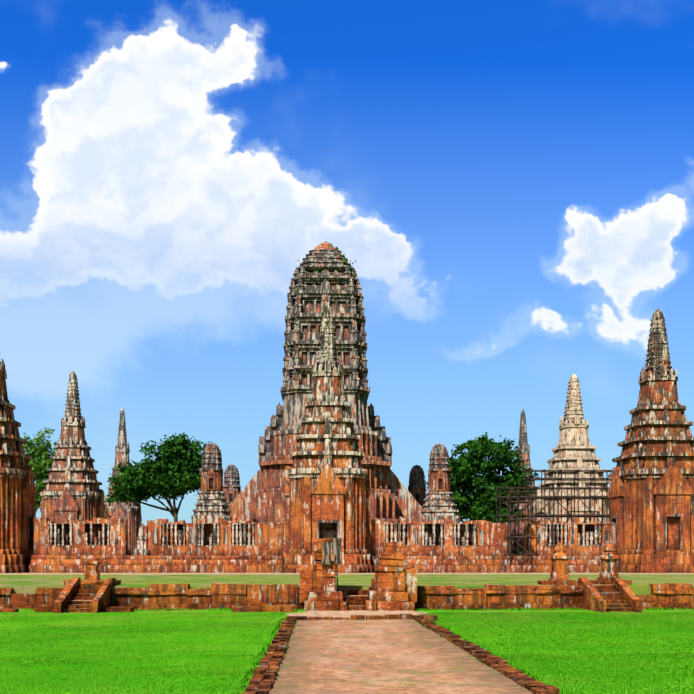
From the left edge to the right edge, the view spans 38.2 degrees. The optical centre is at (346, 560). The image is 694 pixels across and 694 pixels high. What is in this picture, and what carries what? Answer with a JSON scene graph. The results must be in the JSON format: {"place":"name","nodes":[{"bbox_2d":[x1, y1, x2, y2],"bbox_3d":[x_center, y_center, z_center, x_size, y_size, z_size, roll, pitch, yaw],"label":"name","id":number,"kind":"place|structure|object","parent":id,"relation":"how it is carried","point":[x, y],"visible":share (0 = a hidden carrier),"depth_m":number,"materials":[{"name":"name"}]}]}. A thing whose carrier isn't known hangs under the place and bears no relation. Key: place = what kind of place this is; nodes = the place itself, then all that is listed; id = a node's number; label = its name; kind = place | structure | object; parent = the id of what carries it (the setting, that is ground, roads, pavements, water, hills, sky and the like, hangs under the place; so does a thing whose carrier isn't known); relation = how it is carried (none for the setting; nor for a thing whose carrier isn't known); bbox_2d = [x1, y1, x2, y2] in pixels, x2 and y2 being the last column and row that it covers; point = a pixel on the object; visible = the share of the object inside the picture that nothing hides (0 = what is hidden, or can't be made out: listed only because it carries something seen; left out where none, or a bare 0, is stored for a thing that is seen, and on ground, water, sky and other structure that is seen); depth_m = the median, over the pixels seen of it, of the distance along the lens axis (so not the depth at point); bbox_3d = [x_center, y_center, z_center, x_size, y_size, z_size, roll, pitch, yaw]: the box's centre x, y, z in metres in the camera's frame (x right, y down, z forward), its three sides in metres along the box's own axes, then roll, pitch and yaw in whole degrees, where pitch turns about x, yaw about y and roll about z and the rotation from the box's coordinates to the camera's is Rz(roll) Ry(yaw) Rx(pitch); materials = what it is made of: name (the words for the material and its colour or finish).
{"place":"outdoors","nodes":[
{"label":"outdoors","id":0,"kind":"place"},
{"bbox_2d":[321,538,341,563],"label":"gate slabs","id":1,"kind":"structure","parent":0,"point":[327,551],"depth_m":36.67,"materials":[{"name":"grey stone"}]},
{"bbox_2d":[0,607,693,693],"bbox_3d":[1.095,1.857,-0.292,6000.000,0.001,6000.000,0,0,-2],"label":"ground","id":2,"kind":"structure","parent":0,"point":[227,639],"depth_m":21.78,"materials":[{"name":"green plant"}]},
{"bbox_2d":[0,577,693,612],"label":"terrace retaining wall","id":3,"kind":"structure","parent":2,"relation":"on","point":[618,594],"depth_m":37.53,"materials":[{"name":"brick"}]},
{"bbox_2d":[286,610,426,619],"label":"stone step","id":4,"kind":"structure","parent":2,"relation":"on","point":[348,613],"depth_m":34.60,"materials":[{"name":"beige stone"}]},
{"bbox_2d":[299,538,416,610],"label":"gate pillars","id":5,"kind":"structure","parent":2,"relation":"on","point":[395,585],"depth_m":36.83,"materials":[{"name":"brown brick"}]},
{"bbox_2d":[241,614,559,693],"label":"path kerb","id":6,"kind":"structure","parent":2,"relation":"on","point":[262,681],"depth_m":18.45,"materials":[{"name":"brick"}]},
{"bbox_2d":[269,619,532,693],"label":"path paving","id":7,"kind":"structure","parent":2,"relation":"on","point":[396,656],"depth_m":17.62,"materials":[{"name":"stone"}]},
{"bbox_2d":[0,574,693,606],"bbox_3d":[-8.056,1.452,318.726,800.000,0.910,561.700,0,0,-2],"label":"lawn","id":8,"kind":"structure","parent":0,"point":[24,584],"depth_m":48.88,"materials":[{"name":"green plant"}]},
{"bbox_2d":[0,358,36,572],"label":"stupa","id":9,"kind":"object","parent":8,"relation":"on","point":[18,494],"visible":1,"depth_m":77.62,"materials":[{"name":"brick"}]},
{"bbox_2d":[23,427,59,517],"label":"tree","id":10,"kind":"object","parent":8,"relation":"on","point":[44,462],"depth_m":123.40,"materials":[{"name":"green plant"}]},
{"bbox_2d":[40,371,104,522],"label":"stupa","id":11,"kind":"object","parent":8,"relation":"on","point":[72,490],"visible":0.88,"depth_m":103.53,"materials":[{"name":"brick"}]},
{"bbox_2d":[104,408,141,555],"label":"stupa","id":12,"kind":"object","parent":8,"relation":"on","point":[131,516],"visible":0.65,"depth_m":130.52,"materials":[{"name":"brick"}]},
{"bbox_2d":[103,432,210,521],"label":"tree","id":13,"kind":"object","parent":8,"relation":"on","point":[178,472],"depth_m":119.65,"materials":[{"name":"green plant"}]},
{"bbox_2d":[191,443,231,522],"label":"prang","id":14,"kind":"structure","parent":8,"relation":"on","point":[211,505],"depth_m":94.04,"materials":[{"name":"brick"}]},
{"bbox_2d":[223,464,240,505],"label":"prang","id":15,"kind":"structure","parent":8,"relation":"on","point":[231,487],"depth_m":115.83,"materials":[{"name":"brick"}]},
{"bbox_2d":[29,517,619,572],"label":"gallery wall","id":16,"kind":"structure","parent":8,"relation":"on","point":[264,554],"depth_m":78.83,"materials":[{"name":"brown brick"}]},
{"bbox_2d":[134,523,148,555],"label":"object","id":17,"kind":"structure","parent":16,"relation":"on","point":[140,550],"depth_m":78.64,"materials":[{"name":"grey stone"}]},
{"bbox_2d":[49,523,601,545],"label":"balustered windows","id":18,"kind":"structure","parent":16,"relation":"in","point":[244,534],"depth_m":79.07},
{"bbox_2d":[228,242,422,564],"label":"central temple tower","id":19,"kind":"structure","parent":8,"relation":"on","point":[260,497],"depth_m":102.43,"materials":[{"name":"brick"}]},
{"bbox_2d":[294,243,357,289],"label":"plants","id":20,"kind":"object","parent":19,"relation":"attached to","point":[334,259],"visible":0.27,"depth_m":103.79,"materials":[{"name":"green plant"}]},
{"bbox_2d":[283,303,371,572],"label":"stupa","id":21,"kind":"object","parent":8,"relation":"on","point":[327,484],"visible":0.98,"depth_m":77.27,"materials":[{"name":"brick"}]},
{"bbox_2d":[62,542,631,585],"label":"ruined pedestals","id":22,"kind":"object","parent":8,"relation":"on","point":[559,573],"visible":0.92,"depth_m":40.55,"materials":[{"name":"brick"}]},
{"bbox_2d":[0,573,693,574],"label":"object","id":23,"kind":"structure","parent":8,"relation":"on","point":[278,573],"depth_m":74.04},
{"bbox_2d":[408,465,425,507],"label":"prang","id":24,"kind":"structure","parent":8,"relation":"on","point":[417,488],"depth_m":116.44,"materials":[{"name":"stone"}]},
{"bbox_2d":[419,443,459,522],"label":"prang","id":25,"kind":"structure","parent":8,"relation":"on","point":[439,504],"depth_m":94.68,"materials":[{"name":"brick"}]},
{"bbox_2d":[425,432,539,523],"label":"tree","id":26,"kind":"object","parent":8,"relation":"on","point":[475,494],"depth_m":118.74,"materials":[{"name":"green plant"}]},
{"bbox_2d":[509,409,534,555],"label":"stupa","id":27,"kind":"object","parent":8,"relation":"on","point":[523,446],"visible":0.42,"depth_m":132.34,"materials":[{"name":"brick"}]},
{"bbox_2d":[494,469,612,564],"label":"scaffolding","id":28,"kind":"object","parent":8,"relation":"on","point":[514,535],"visible":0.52,"depth_m":82.48,"materials":[{"name":"metal"}]},
{"bbox_2d":[534,374,610,522],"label":"stupa","id":29,"kind":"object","parent":8,"relation":"on","point":[574,449],"visible":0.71,"depth_m":104.90,"materials":[{"name":"brick"}]},
{"bbox_2d":[608,309,693,572],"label":"stupa","id":30,"kind":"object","parent":8,"relation":"on","point":[651,489],"visible":1,"depth_m":77.91,"materials":[{"name":"brick"}]},
{"bbox_2d":[0,0,693,525],"label":"sky","id":31,"kind":"structure","parent":0,"point":[508,185],"materials":[{"name":"blue"}]}
]}

